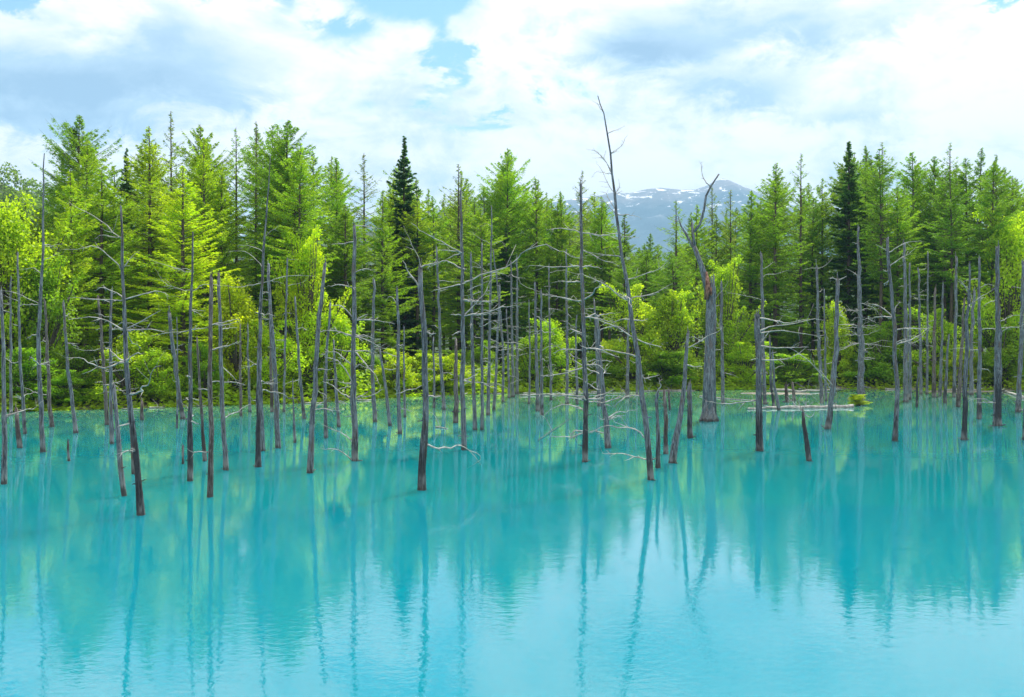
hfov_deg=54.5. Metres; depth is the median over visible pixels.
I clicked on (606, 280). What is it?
larch tree
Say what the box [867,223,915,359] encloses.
fir tree
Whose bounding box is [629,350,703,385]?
shrub
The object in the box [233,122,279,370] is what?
larch tree
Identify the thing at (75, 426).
dead tree
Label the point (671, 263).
larch tree
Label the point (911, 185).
larch tree
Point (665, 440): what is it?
dead tree
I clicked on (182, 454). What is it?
dead tree
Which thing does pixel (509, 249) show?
larch tree
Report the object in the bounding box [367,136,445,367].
fir tree
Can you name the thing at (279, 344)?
shrub
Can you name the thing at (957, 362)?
shrub
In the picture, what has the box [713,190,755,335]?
larch tree
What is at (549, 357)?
dead tree
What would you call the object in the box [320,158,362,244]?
larch tree
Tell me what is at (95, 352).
shrub
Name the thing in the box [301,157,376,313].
larch tree
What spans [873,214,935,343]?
larch tree
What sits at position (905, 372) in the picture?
dead tree
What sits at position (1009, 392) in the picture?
floating log
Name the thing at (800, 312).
larch tree
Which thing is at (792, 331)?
shrub
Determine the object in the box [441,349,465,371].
shrub
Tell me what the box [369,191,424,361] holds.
larch tree
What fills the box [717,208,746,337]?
larch tree
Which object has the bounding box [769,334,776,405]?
dead tree
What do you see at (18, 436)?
dead tree
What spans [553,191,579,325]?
larch tree
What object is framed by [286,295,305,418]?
dead tree
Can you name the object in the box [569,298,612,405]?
dead tree
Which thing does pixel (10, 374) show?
dead tree
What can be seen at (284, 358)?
dead tree
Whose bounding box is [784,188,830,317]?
larch tree
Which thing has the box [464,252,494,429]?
dead tree
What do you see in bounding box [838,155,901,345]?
larch tree
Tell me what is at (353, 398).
dead tree
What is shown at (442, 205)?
larch tree
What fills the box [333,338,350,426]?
dead tree
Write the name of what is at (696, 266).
larch tree
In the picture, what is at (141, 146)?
larch tree
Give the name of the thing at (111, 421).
dead tree
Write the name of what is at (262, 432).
dead tree
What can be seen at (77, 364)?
shrub
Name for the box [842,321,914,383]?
shrub
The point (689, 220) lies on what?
larch tree
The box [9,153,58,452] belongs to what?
dead tree
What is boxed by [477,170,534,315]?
larch tree
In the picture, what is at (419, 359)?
shrub
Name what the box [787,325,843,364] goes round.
shrub
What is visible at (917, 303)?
larch tree
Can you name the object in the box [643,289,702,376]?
shrub
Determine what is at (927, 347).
dead tree
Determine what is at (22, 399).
dead tree
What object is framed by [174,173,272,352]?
larch tree
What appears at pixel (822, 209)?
larch tree
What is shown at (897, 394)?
dead tree
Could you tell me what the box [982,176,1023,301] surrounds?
larch tree
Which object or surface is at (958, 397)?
dead tree
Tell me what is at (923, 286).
larch tree
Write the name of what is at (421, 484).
dead tree
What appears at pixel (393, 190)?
larch tree
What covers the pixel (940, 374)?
dead tree
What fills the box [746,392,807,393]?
log
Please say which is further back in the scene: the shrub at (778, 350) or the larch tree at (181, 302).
the shrub at (778, 350)
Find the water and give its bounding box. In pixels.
[0,389,1023,696]
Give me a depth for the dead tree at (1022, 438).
32.61 m
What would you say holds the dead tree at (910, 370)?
on the water
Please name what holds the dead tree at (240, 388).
on the water
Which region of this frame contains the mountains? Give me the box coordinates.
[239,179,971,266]
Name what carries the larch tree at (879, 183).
on the ground
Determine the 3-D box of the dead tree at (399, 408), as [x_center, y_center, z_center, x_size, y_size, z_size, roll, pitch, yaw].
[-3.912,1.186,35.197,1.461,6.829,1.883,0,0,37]
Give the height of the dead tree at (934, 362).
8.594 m
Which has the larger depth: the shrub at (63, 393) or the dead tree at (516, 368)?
the dead tree at (516, 368)
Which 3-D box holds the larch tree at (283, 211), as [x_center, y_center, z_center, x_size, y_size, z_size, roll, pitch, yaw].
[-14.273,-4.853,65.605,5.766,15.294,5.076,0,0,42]
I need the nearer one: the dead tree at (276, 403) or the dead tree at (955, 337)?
the dead tree at (276, 403)
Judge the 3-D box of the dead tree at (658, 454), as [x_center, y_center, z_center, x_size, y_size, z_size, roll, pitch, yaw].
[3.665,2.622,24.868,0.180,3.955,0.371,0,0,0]
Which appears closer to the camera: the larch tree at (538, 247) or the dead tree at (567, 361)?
the dead tree at (567, 361)
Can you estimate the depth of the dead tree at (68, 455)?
26.51 m
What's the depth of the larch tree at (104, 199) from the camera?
56.78 m
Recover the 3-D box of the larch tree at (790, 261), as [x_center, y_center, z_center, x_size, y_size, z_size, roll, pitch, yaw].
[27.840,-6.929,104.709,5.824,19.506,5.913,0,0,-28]
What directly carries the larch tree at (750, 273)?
on the ground
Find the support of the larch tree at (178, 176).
on the ground
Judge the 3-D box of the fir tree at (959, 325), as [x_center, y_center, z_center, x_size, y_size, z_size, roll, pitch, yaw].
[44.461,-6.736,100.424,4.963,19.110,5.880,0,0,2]
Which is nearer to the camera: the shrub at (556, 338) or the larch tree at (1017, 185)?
the shrub at (556, 338)
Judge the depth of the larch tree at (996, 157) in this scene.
86.92 m
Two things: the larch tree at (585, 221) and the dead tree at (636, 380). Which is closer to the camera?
the dead tree at (636, 380)
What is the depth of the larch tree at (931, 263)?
83.01 m
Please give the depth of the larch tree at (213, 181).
78.69 m
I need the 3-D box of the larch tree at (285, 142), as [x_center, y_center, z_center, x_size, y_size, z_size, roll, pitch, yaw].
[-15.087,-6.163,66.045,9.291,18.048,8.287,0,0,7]
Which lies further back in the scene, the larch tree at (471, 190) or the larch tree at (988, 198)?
the larch tree at (471, 190)
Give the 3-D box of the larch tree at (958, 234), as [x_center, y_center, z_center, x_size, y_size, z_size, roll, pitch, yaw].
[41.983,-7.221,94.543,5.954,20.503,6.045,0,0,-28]
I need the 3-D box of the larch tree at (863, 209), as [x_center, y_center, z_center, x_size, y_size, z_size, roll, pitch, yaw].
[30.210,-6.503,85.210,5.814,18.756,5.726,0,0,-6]
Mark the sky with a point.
(740, 89)
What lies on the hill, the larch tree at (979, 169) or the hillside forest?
the hillside forest
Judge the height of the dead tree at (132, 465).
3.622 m
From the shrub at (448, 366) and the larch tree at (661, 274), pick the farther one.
the larch tree at (661, 274)
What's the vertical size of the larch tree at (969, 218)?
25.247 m
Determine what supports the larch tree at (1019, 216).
on the ground
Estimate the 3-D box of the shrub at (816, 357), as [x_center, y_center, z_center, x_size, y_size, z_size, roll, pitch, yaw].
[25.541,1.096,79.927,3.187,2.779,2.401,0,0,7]
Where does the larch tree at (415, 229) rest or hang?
on the ground
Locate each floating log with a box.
[520,385,624,395]
[748,385,853,408]
[769,374,829,392]
[1002,390,1023,397]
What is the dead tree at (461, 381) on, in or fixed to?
on the water
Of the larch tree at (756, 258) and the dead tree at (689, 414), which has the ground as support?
the larch tree at (756, 258)
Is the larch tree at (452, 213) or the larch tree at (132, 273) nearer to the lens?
the larch tree at (132, 273)
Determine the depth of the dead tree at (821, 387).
54.81 m
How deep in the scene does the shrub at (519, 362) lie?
72.17 m
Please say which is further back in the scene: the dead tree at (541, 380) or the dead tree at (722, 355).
the dead tree at (722, 355)
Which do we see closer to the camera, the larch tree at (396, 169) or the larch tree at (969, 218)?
the larch tree at (396, 169)
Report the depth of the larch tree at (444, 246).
87.68 m
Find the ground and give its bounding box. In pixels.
[0,352,1023,411]
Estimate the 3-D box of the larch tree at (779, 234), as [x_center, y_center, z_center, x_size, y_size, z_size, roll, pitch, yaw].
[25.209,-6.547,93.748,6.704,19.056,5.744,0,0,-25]
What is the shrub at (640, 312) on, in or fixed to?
on the ground
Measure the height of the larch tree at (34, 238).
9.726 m
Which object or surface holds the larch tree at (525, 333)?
on the ground
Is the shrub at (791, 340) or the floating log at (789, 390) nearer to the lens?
the floating log at (789, 390)
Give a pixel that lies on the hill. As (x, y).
(1, 188)
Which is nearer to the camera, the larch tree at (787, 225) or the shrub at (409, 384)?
the shrub at (409, 384)
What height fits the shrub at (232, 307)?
7.288 m
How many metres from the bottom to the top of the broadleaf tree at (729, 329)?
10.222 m
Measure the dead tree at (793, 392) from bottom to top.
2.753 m
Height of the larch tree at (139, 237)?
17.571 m
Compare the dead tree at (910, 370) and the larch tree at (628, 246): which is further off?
the larch tree at (628, 246)
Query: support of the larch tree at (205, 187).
on the ground
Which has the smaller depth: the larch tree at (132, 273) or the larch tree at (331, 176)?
the larch tree at (132, 273)
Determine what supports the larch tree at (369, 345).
on the ground
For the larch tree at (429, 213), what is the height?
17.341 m
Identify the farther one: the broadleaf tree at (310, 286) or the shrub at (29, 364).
the broadleaf tree at (310, 286)
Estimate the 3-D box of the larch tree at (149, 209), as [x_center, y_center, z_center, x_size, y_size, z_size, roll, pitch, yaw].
[-22.108,-5.320,60.203,6.092,16.195,8.721,0,0,-9]
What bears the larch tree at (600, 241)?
on the ground
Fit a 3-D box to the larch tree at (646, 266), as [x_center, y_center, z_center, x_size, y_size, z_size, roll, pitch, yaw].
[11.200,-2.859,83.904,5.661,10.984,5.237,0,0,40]
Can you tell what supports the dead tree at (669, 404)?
in the water
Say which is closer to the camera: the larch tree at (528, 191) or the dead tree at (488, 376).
the dead tree at (488, 376)
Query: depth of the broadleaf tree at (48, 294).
50.57 m
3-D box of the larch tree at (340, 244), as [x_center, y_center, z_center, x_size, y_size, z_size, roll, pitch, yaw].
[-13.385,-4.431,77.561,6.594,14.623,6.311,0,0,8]
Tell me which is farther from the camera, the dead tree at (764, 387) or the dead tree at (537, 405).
the dead tree at (764, 387)
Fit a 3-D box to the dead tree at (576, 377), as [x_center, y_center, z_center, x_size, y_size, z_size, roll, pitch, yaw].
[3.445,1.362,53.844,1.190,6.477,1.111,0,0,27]
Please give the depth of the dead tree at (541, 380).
44.72 m
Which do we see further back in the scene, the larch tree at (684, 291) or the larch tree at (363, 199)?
the larch tree at (684, 291)
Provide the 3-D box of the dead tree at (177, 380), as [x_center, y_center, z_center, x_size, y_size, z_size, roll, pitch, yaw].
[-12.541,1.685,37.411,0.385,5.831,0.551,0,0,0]
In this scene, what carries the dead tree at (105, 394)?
on the water
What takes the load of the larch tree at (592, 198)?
on the ground
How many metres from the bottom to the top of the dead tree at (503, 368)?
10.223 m
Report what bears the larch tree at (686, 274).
on the ground
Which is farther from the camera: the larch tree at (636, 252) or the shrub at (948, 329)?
the larch tree at (636, 252)
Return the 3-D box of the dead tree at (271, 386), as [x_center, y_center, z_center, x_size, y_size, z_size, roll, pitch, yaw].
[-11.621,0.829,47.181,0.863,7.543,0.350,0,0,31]
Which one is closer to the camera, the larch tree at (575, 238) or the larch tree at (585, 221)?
the larch tree at (585, 221)
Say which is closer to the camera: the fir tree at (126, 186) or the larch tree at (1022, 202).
the fir tree at (126, 186)
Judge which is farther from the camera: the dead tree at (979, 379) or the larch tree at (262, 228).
the larch tree at (262, 228)
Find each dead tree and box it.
[0,285,41,483]
[3,276,12,413]
[7,251,33,433]
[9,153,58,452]
[14,404,22,447]
[18,299,54,426]
[60,198,179,515]
[62,299,78,432]
[67,439,69,460]
[73,295,138,424]
[79,288,141,443]
[112,383,126,495]
[127,406,134,473]
[140,398,143,419]
[152,232,227,480]
[167,308,185,418]
[172,317,182,427]
[182,444,183,463]
[187,272,238,496]
[188,337,206,460]
[212,272,250,469]
[224,155,304,466]
[238,323,242,415]
[246,323,251,411]
[249,295,296,450]
[262,263,280,448]
[262,299,273,411]
[281,258,305,411]
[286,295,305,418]
[292,379,295,442]
[306,258,340,472]
[320,218,393,460]
[321,300,338,437]
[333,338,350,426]
[360,278,378,421]
[379,347,391,425]
[381,286,431,433]
[391,326,405,416]
[402,227,480,490]
[413,191,586,449]
[428,337,435,407]
[432,244,458,409]
[449,337,460,422]
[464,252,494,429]
[466,207,508,414]
[467,243,510,429]
[484,285,513,409]
[487,308,518,397]
[493,249,521,401]
[504,260,617,396]
[509,254,525,393]
[524,178,625,461]
[526,290,554,414]
[528,305,534,403]
[532,280,542,410]
[543,263,596,399]
[553,249,576,403]
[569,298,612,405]
[570,315,578,403]
[572,96,672,480]
[572,314,636,447]
[623,318,629,397]
[630,357,638,394]
[655,379,661,467]
[661,390,669,453]
[668,326,721,463]
[668,390,670,409]
[673,160,727,421]
[687,380,695,437]
[699,304,823,451]
[715,280,734,402]
[727,251,790,403]
[763,352,785,409]
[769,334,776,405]
[782,382,789,401]
[787,392,818,460]
[790,274,844,428]
[791,382,801,400]
[808,258,830,402]
[812,289,832,400]
[826,226,899,402]
[866,237,929,440]
[899,240,925,401]
[903,263,912,399]
[912,251,929,393]
[912,263,925,393]
[915,366,919,406]
[926,288,936,396]
[938,283,943,395]
[941,334,949,402]
[948,254,1023,418]
[952,251,960,396]
[955,298,971,406]
[957,263,990,439]
[968,286,976,394]
[969,331,1004,423]
[978,240,1023,425]
[1015,259,1023,411]
[1019,406,1023,439]
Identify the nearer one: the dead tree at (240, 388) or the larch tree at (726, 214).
the dead tree at (240, 388)
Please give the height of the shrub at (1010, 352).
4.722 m
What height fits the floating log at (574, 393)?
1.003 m
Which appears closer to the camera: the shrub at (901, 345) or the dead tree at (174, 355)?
the dead tree at (174, 355)
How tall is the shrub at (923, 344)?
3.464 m
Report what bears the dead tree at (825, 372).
in the water
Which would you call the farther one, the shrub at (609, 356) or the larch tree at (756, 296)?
the larch tree at (756, 296)
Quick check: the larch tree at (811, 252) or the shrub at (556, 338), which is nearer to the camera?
the shrub at (556, 338)
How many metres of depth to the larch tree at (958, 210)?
75.67 m
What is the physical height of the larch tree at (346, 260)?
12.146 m
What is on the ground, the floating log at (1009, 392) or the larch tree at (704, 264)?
the larch tree at (704, 264)
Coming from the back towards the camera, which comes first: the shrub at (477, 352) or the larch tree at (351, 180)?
the larch tree at (351, 180)
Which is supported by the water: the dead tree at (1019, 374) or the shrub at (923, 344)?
the dead tree at (1019, 374)
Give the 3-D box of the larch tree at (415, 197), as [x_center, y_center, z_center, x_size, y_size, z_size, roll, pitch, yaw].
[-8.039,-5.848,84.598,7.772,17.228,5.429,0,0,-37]
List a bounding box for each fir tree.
[92,148,163,373]
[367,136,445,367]
[484,226,531,375]
[803,141,888,358]
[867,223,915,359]
[930,221,970,344]
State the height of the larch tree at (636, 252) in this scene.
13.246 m
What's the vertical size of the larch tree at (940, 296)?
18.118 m
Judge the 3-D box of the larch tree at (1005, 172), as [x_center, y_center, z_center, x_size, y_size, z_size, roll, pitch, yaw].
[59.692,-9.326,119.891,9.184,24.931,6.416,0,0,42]
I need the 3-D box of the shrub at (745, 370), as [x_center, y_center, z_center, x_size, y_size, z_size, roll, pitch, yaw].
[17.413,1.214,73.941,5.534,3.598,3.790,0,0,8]
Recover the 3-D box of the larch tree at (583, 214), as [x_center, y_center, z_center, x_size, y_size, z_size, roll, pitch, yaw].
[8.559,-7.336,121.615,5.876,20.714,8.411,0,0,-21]
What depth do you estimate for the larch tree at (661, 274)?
109.71 m
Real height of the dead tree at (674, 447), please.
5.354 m
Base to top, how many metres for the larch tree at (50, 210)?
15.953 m
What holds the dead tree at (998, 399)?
on the water
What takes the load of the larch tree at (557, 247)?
on the ground
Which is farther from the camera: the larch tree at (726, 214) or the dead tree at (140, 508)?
the larch tree at (726, 214)
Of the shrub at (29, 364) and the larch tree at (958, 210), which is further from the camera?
the larch tree at (958, 210)
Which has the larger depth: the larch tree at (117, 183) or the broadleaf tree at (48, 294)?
the larch tree at (117, 183)
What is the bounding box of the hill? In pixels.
[0,184,379,357]
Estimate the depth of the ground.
66.86 m
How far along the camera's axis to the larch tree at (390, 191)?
102.50 m
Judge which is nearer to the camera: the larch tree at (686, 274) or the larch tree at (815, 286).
the larch tree at (686, 274)
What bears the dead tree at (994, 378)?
on the water
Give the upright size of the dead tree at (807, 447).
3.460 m
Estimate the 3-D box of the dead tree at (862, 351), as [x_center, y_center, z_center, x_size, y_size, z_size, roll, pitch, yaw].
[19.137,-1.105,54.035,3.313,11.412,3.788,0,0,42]
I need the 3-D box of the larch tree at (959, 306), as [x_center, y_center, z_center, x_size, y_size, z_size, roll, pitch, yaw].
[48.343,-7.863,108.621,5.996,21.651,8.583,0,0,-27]
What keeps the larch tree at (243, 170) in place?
on the ground
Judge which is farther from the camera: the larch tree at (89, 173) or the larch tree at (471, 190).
the larch tree at (471, 190)
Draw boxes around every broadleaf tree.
[0,192,74,394]
[11,254,84,386]
[267,224,351,390]
[689,254,767,380]
[947,207,1023,380]
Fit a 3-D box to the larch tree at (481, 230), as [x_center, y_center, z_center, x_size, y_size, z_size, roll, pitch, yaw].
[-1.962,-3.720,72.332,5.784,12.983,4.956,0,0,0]
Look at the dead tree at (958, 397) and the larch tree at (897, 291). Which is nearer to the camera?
the dead tree at (958, 397)
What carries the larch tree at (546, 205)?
on the ground
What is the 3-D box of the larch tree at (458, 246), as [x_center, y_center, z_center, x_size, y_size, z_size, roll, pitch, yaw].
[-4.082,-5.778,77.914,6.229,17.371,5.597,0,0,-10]
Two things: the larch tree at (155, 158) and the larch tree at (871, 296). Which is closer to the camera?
the larch tree at (871, 296)
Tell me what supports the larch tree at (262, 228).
on the ground
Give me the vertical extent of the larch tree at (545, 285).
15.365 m
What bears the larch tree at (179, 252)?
on the ground
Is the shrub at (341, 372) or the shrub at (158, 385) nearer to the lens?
the shrub at (158, 385)
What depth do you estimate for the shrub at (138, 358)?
51.06 m
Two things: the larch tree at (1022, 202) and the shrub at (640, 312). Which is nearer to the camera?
the shrub at (640, 312)
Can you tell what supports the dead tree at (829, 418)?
on the water
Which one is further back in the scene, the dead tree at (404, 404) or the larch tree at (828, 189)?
the larch tree at (828, 189)
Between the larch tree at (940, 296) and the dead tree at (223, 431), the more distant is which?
the larch tree at (940, 296)
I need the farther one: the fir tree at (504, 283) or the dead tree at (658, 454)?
the fir tree at (504, 283)
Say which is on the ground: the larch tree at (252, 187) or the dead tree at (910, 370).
the larch tree at (252, 187)
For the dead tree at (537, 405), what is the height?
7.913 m
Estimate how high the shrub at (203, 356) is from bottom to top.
3.453 m
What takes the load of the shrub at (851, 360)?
on the ground
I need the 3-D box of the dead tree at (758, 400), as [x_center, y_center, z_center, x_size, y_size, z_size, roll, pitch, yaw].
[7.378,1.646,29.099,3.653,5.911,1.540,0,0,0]
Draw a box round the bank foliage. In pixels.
[0,356,1023,411]
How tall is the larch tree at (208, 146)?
17.307 m
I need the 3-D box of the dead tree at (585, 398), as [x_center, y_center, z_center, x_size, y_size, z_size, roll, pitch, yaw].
[1.715,0.025,26.489,2.364,9.150,2.268,0,0,23]
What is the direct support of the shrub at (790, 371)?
on the ground
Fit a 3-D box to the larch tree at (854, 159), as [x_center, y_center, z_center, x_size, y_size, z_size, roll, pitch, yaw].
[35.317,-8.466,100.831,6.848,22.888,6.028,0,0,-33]
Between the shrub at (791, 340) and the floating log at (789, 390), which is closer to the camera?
the floating log at (789, 390)
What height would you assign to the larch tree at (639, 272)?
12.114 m
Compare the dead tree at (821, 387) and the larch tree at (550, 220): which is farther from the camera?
the larch tree at (550, 220)
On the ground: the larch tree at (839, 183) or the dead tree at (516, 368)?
the larch tree at (839, 183)
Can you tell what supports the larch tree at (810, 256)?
on the ground
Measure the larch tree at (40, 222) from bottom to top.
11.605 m
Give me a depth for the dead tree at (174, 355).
42.23 m
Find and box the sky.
[0,0,1023,234]
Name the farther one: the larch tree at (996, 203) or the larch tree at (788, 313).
the larch tree at (788, 313)
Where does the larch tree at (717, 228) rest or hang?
on the ground
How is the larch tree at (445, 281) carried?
on the ground
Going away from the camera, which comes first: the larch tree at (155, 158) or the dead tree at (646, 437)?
the dead tree at (646, 437)
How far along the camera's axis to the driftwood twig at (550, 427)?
36.05 m
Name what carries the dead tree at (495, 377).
on the water
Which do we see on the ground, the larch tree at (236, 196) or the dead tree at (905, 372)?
the larch tree at (236, 196)
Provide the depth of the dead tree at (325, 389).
33.28 m
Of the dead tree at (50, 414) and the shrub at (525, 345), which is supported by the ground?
the shrub at (525, 345)
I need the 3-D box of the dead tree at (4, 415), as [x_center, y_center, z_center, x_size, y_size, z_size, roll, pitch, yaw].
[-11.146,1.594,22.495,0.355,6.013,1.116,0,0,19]
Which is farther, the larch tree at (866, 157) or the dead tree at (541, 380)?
the larch tree at (866, 157)
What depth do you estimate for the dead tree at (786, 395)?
55.75 m
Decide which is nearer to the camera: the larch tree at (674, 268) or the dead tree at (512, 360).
the dead tree at (512, 360)
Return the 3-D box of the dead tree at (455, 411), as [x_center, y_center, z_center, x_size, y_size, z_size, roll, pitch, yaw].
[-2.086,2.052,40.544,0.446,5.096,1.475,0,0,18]
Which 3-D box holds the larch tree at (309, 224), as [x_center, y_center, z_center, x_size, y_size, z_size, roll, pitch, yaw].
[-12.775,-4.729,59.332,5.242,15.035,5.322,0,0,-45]
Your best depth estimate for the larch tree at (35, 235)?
62.00 m
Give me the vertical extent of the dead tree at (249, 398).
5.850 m
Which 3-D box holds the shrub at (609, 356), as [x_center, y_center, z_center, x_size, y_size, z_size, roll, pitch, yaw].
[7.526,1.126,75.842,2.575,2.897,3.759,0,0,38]
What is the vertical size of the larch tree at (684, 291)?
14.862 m
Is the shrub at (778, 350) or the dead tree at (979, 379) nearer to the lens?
the dead tree at (979, 379)
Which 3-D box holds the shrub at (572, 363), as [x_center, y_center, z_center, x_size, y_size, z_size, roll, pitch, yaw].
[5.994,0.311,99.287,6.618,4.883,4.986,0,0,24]
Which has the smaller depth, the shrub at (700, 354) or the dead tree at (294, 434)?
the dead tree at (294, 434)
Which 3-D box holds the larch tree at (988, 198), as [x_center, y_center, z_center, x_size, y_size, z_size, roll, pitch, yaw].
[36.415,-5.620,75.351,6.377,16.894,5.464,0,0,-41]
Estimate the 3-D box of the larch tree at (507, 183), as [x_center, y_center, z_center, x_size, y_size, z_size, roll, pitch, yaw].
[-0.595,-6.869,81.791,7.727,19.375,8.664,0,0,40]
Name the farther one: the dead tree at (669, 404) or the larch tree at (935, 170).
the larch tree at (935, 170)
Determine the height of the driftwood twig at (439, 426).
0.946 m
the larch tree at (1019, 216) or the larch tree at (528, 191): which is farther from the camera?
the larch tree at (528, 191)
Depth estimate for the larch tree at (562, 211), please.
81.65 m
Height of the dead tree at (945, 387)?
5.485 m
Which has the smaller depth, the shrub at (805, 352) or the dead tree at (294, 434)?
the dead tree at (294, 434)
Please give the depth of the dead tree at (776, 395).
48.45 m
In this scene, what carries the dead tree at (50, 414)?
on the water
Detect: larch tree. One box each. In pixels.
[0,208,50,333]
[8,231,62,327]
[23,208,74,293]
[24,171,138,369]
[29,113,135,370]
[29,150,97,372]
[34,141,130,369]
[41,131,107,346]
[47,172,162,382]
[73,193,144,381]
[82,126,195,369]
[90,165,146,299]
[105,143,174,345]
[107,165,241,388]
[109,142,179,341]
[110,181,159,327]
[120,151,187,348]
[135,111,186,360]
[144,125,266,347]
[152,142,247,348]
[157,148,245,342]
[159,164,187,283]
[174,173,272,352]
[179,148,224,289]
[188,183,263,354]
[215,129,265,303]
[227,120,352,363]
[231,127,278,306]
[232,125,299,314]
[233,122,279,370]
[234,126,285,360]
[245,191,316,334]
[246,158,330,371]
[247,150,301,360]
[253,157,330,337]
[255,143,339,321]
[287,151,351,319]
[294,205,394,367]
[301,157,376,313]
[313,206,390,369]
[316,156,367,286]
[319,204,375,362]
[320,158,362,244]
[324,216,392,362]
[337,191,432,365]
[342,154,400,371]
[366,177,427,344]
[368,185,409,363]
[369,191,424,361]
[375,151,424,327]
[384,178,448,347]
[384,196,449,368]
[400,196,466,361]
[412,189,449,349]
[414,171,492,353]
[424,164,483,356]
[429,194,455,355]
[431,204,472,350]
[437,197,509,359]
[439,199,467,339]
[443,178,480,367]
[446,208,524,353]
[449,186,522,361]
[455,148,552,343]
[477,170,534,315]
[477,173,532,365]
[487,164,540,363]
[507,178,576,342]
[511,185,544,337]
[518,179,560,348]
[520,200,579,329]
[523,204,591,368]
[526,192,591,374]
[529,192,575,320]
[538,229,579,331]
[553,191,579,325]
[554,215,593,332]
[558,171,603,365]
[564,196,630,342]
[570,207,592,344]
[572,192,616,353]
[574,228,618,343]
[577,219,622,336]
[578,208,630,303]
[580,249,642,339]
[586,215,664,355]
[592,257,648,342]
[621,250,666,358]
[622,247,655,334]
[626,233,666,354]
[629,250,660,359]
[630,250,664,356]
[641,201,702,337]
[644,251,703,317]
[652,250,669,327]
[658,248,699,310]
[665,205,726,369]
[667,242,703,348]
[667,245,700,335]
[677,212,708,349]
[689,214,748,365]
[691,227,719,365]
[693,187,739,320]
[700,210,752,335]
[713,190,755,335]
[714,222,748,323]
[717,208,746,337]
[722,190,802,370]
[734,215,780,363]
[735,163,815,353]
[737,201,783,336]
[742,183,802,317]
[748,174,810,294]
[763,154,829,353]
[764,201,794,317]
[769,201,796,301]
[782,183,831,325]
[783,191,828,324]
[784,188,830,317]
[786,178,856,348]
[789,213,835,325]
[790,198,842,363]
[815,163,875,352]
[818,151,872,357]
[830,163,889,339]
[837,152,886,355]
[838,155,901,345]
[842,143,926,322]
[851,148,890,325]
[851,149,920,339]
[857,145,888,314]
[861,195,902,318]
[862,185,940,344]
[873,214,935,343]
[881,152,946,349]
[895,165,932,346]
[896,165,926,350]
[901,184,937,351]
[902,156,968,334]
[911,178,975,345]
[915,170,988,356]
[915,178,976,343]
[916,143,976,323]
[921,183,977,334]
[938,165,976,344]
[940,158,990,343]
[946,147,1017,361]
[950,162,1021,349]
[954,154,1021,336]
[958,186,981,326]
[961,161,1022,296]
[970,168,1016,318]
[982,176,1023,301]
[982,189,1023,287]
[1003,179,1023,211]
[1015,205,1023,260]
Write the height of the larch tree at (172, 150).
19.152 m
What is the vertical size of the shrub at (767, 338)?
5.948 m
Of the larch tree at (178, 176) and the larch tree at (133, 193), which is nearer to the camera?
the larch tree at (133, 193)
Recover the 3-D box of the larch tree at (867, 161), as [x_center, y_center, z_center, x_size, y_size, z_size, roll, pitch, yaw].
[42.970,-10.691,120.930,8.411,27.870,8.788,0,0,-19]
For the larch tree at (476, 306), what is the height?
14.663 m
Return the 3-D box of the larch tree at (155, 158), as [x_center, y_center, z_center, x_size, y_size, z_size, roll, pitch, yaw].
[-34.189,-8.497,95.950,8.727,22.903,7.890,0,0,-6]
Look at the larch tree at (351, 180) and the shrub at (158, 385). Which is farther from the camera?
the larch tree at (351, 180)
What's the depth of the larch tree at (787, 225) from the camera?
85.27 m
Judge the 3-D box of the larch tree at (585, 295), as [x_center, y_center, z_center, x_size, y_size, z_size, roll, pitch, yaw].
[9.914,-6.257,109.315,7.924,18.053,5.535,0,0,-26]
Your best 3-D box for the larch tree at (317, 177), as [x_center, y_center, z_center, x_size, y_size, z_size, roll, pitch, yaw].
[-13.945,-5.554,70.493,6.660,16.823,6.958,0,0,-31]
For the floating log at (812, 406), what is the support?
on the water
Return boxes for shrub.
[0,347,59,404]
[23,368,102,404]
[50,344,98,387]
[73,335,108,373]
[83,330,178,403]
[131,348,194,402]
[163,356,185,388]
[172,341,228,397]
[192,271,267,391]
[242,319,311,395]
[282,358,302,385]
[290,359,329,383]
[318,310,369,392]
[339,342,368,371]
[361,355,382,381]
[370,348,420,388]
[408,349,438,378]
[413,353,477,390]
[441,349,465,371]
[465,340,506,374]
[498,335,561,386]
[504,345,527,377]
[530,317,588,385]
[559,350,625,386]
[562,329,592,367]
[586,329,620,357]
[591,283,675,383]
[601,346,619,360]
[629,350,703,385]
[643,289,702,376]
[693,348,702,359]
[715,341,779,385]
[733,322,764,363]
[741,319,786,364]
[764,322,806,354]
[765,322,816,359]
[765,353,832,384]
[766,346,796,360]
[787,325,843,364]
[790,348,812,373]
[812,300,856,378]
[814,345,845,370]
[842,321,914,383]
[845,353,857,370]
[848,394,872,404]
[891,343,922,373]
[898,307,984,382]
[915,341,936,355]
[936,347,993,383]
[968,324,1023,384]
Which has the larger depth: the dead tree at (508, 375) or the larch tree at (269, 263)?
the larch tree at (269, 263)
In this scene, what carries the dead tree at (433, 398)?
on the water
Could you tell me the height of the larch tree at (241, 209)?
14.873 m
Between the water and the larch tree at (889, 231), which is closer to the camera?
the water
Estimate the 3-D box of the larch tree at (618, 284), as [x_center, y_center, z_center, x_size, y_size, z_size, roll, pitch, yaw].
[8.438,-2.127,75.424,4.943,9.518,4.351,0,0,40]
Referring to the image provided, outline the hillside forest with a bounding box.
[0,161,290,357]
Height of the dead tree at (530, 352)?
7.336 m
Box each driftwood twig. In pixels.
[429,408,447,428]
[538,415,571,439]
[699,395,747,399]
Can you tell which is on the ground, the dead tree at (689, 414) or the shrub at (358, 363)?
the shrub at (358, 363)

